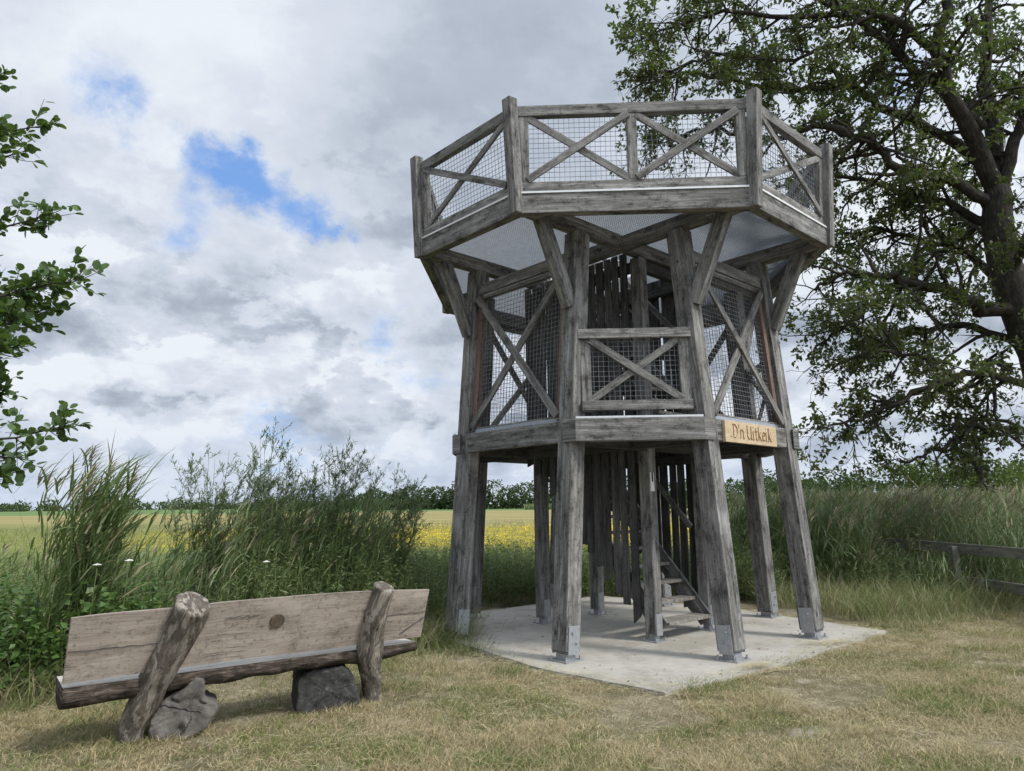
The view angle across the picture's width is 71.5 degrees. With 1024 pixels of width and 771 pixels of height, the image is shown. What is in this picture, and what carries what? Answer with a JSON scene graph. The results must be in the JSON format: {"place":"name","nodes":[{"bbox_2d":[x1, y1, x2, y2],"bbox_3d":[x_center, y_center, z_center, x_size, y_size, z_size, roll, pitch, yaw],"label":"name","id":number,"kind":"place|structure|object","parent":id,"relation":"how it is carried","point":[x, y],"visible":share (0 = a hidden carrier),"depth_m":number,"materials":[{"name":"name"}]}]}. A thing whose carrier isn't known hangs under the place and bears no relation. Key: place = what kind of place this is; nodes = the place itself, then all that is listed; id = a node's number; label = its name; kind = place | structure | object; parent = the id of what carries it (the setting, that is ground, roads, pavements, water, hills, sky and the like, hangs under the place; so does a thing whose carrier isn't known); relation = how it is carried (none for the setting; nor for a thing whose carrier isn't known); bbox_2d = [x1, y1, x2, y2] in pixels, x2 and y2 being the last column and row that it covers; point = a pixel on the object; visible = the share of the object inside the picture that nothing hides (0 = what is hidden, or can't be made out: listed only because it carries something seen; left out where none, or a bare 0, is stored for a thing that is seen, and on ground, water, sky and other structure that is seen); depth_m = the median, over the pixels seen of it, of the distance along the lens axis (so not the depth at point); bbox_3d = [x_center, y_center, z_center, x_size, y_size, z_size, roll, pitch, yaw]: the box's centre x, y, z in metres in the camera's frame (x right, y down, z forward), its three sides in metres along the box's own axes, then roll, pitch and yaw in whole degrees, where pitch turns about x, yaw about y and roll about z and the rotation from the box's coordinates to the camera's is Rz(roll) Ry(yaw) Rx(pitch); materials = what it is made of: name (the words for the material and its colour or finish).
{"place":"outdoors","nodes":[
{"label":"outdoors","id":0,"kind":"place"},
{"bbox_2d":[0,505,999,585],"bbox_3d":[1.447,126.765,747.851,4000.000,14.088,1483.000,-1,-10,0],"label":"field","id":1,"kind":"structure","parent":0,"point":[14,520],"depth_m":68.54,"materials":[{"name":"yellow plant"}]},
{"bbox_2d":[0,464,1016,514],"bbox_3d":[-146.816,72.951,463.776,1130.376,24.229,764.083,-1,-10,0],"label":"distant wood","id":2,"kind":"object","parent":1,"relation":"on","point":[512,500],"visible":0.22,"depth_m":291.41,"materials":[{"name":"green plant"}]},
{"bbox_2d":[339,520,688,545],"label":"yellow flowers","id":3,"kind":"object","parent":1,"relation":"on","point":[491,534],"visible":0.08,"depth_m":29.34,"materials":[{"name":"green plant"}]},
{"bbox_2d":[524,503,686,509],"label":"maize strip","id":4,"kind":"object","parent":1,"relation":"on","point":[528,507],"visible":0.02,"depth_m":230.72,"materials":[{"name":"green plant"}]},
{"bbox_2d":[767,476,818,521],"bbox_3d":[15.464,6.623,39.559,3.771,3.435,3.874,-1,-10,0],"label":"bush","id":5,"kind":"object","parent":1,"relation":"on","point":[773,488],"visible":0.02,"depth_m":39.41,"materials":[{"name":"green plant"}]},
{"bbox_2d":[805,467,882,504],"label":"bush","id":6,"kind":"object","parent":1,"relation":"on","point":[845,479],"visible":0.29,"depth_m":40.21,"materials":[{"name":"green plant"}]},
{"bbox_2d":[865,456,978,511],"bbox_3d":[21.621,5.815,37.498,4.388,4.228,5.166,3,-11,-20],"label":"bush","id":7,"kind":"object","parent":1,"relation":"on","point":[917,480],"visible":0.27,"depth_m":37.30,"materials":[{"name":"green plant"}]},
{"bbox_2d":[905,453,1023,507],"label":"bush","id":8,"kind":"object","parent":1,"relation":"on","point":[998,482],"visible":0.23,"depth_m":35.43,"materials":[{"name":"green plant"}]},
{"bbox_2d":[957,458,1023,499],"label":"bush","id":9,"kind":"object","parent":1,"relation":"on","point":[997,460],"visible":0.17,"depth_m":36.71,"materials":[{"name":"green plant"}]},
{"bbox_2d":[992,449,1023,490],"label":"bush","id":10,"kind":"object","parent":1,"relation":"on","point":[1022,459],"visible":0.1,"depth_m":38.96,"materials":[{"name":"green plant"}]},
{"bbox_2d":[0,584,1023,770],"bbox_3d":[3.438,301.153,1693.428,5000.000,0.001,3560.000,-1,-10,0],"label":"ground","id":11,"kind":"structure","parent":0,"point":[746,605],"depth_m":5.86,"materials":[{"name":"green plant"}]},
{"bbox_2d":[0,64,108,492],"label":"alder tree","id":12,"kind":"object","parent":11,"relation":"on","point":[13,314],"visible":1,"depth_m":5.12,"materials":[{"name":"green plant"}]},
{"bbox_2d":[0,573,178,700],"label":"bramble thicket","id":13,"kind":"object","parent":11,"relation":"on","point":[35,629],"visible":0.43,"depth_m":6.66,"materials":[{"name":"green plant"}]},
{"bbox_2d":[90,563,101,614],"bbox_3d":[-3.978,2.293,6.725,0.076,1.186,0.075,-6,-11,28],"label":"wild flower","id":14,"kind":"object","parent":11,"relation":"on","point":[94,586],"visible":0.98,"depth_m":6.78,"materials":[{"name":"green plant"}]},
{"bbox_2d":[122,559,132,611],"bbox_3d":[-3.648,2.261,6.679,0.076,1.226,0.075,-6,-11,28],"label":"wild flower","id":15,"kind":"object","parent":11,"relation":"on","point":[126,582],"visible":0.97,"depth_m":6.74,"materials":[{"name":"white plant"}]},
{"bbox_2d":[0,430,412,691],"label":"reed bed","id":16,"kind":"object","parent":11,"relation":"on","point":[99,535],"visible":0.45,"depth_m":7.69,"materials":[{"name":"green plant"}]},
{"bbox_2d":[0,442,386,600],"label":"reed plumes","id":17,"kind":"object","parent":16,"relation":"attached to","point":[87,453],"visible":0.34,"depth_m":7.51,"materials":[{"name":"green plant"}]},
{"bbox_2d":[162,443,282,602],"bbox_3d":[-3.856,2.033,9.335,1.440,2.611,1.179,5,-11,-29],"label":"willow shrub","id":18,"kind":"object","parent":11,"relation":"on","point":[208,527],"visible":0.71,"depth_m":9.28,"materials":[{"name":"green plant"}]},
{"bbox_2d":[0,533,448,697],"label":"tall herbs","id":19,"kind":"object","parent":11,"relation":"on","point":[435,596],"visible":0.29,"depth_m":8.99,"materials":[{"name":"green plant"}]},
{"bbox_2d":[55,581,428,747],"bbox_3d":[-1.992,2.227,5.707,2.770,1.231,0.935,7,-12,-36],"label":"log bench","id":20,"kind":"object","parent":11,"relation":"on","point":[160,668],"visible":0.94,"depth_m":5.43,"materials":[{"name":"brown wood"}]},
{"bbox_2d":[0,598,522,723],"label":"long grass","id":21,"kind":"structure","parent":11,"relation":"on","point":[424,639],"depth_m":6.47,"materials":[{"name":"green plant"}]},
{"bbox_2d":[235,417,332,594],"bbox_3d":[-2.967,1.845,9.275,1.186,2.939,1.200,-1,-10,0],"label":"willow shrub","id":22,"kind":"object","parent":11,"relation":"on","point":[263,486],"visible":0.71,"depth_m":9.32,"materials":[{"name":"green plant"}]},
{"bbox_2d":[303,433,389,591],"bbox_3d":[-2.228,1.943,9.388,1.251,2.767,0.942,-1,-10,0],"label":"willow shrub","id":23,"kind":"object","parent":11,"relation":"on","point":[340,495],"visible":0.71,"depth_m":9.40,"materials":[{"name":"green plant"}]},
{"bbox_2d":[372,463,435,589],"bbox_3d":[-1.513,2.218,9.763,1.014,2.341,0.977,-1,-10,0],"label":"willow shrub","id":24,"kind":"object","parent":11,"relation":"on","point":[410,514],"visible":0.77,"depth_m":9.68,"materials":[{"name":"green plant"}]},
{"bbox_2d":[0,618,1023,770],"bbox_3d":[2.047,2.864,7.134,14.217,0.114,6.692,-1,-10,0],"label":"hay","id":25,"kind":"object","parent":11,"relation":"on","point":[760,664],"visible":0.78,"depth_m":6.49},
{"bbox_2d":[404,534,792,607],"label":"tall herbs","id":26,"kind":"object","parent":11,"relation":"on","point":[516,581],"visible":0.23,"depth_m":13.00,"materials":[{"name":"green plant"}]},
{"bbox_2d":[605,0,1023,495],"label":"oak tree","id":27,"kind":"object","parent":11,"relation":"on","point":[990,159],"visible":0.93,"depth_m":14.26,"materials":[{"name":"green plant"}]},
{"bbox_2d":[726,475,1023,606],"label":"reed bed","id":28,"kind":"object","parent":11,"relation":"on","point":[836,545],"visible":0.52,"depth_m":13.64,"materials":[{"name":"green plant"}]},
{"bbox_2d":[729,481,1023,573],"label":"reed plumes","id":29,"kind":"object","parent":28,"relation":"attached to","point":[900,493],"visible":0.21,"depth_m":15.18,"materials":[{"name":"green plant"}]},
{"bbox_2d":[739,563,1023,629],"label":"long grass","id":30,"kind":"structure","parent":11,"relation":"on","point":[860,600],"depth_m":10.91,"materials":[{"name":"green plant"}]},
{"bbox_2d":[818,539,1023,601],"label":"tall herbs","id":31,"kind":"object","parent":11,"relation":"on","point":[885,567],"visible":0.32,"depth_m":12.46,"materials":[{"name":"green plant"}]},
{"bbox_2d":[878,498,1023,608],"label":"fence reeds","id":32,"kind":"object","parent":11,"relation":"on","point":[1004,564],"visible":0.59,"depth_m":12.20,"materials":[{"name":"green plant"}]},
{"bbox_2d":[878,538,1023,594],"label":"post and rail fence","id":33,"kind":"object","parent":11,"relation":"on","point":[954,549],"visible":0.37,"depth_m":11.96,"materials":[{"name":"grey wood"}]},
{"bbox_2d":[0,0,1023,510],"label":"sky","id":34,"kind":"structure","parent":0,"point":[239,171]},
{"bbox_2d":[456,596,885,696],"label":"pavement","id":35,"kind":"structure","parent":0,"point":[619,643],"depth_m":8.53,"materials":[{"name":"concrete"}]},
{"bbox_2d":[410,87,834,663],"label":"lookout tower","id":36,"kind":"structure","parent":35,"relation":"on","point":[740,249],"depth_m":9.09,"materials":[{"name":"grey wood"}]},
{"bbox_2d":[650,472,654,490],"bbox_3d":[1.787,1.226,9.056,0.075,0.240,0.017,8,-14,-42],"label":"marker plate","id":37,"kind":"object","parent":36,"relation":"attached to","point":[652,488],"visible":1,"depth_m":9.05,"materials":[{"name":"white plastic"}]},
{"bbox_2d":[722,420,776,446],"bbox_3d":[2.912,0.591,8.670,1.220,0.255,0.044,8,-14,-42],"label":"name sign","id":38,"kind":"object","parent":36,"relation":"attached to","point":[746,433],"visible":1,"depth_m":8.60,"materials":[{"name":"beige wood"}]},
{"bbox_2d":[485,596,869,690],"bbox_3d":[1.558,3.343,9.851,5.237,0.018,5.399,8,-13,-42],"label":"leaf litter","id":39,"kind":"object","parent":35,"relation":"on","point":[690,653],"visible":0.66,"depth_m":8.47,"materials":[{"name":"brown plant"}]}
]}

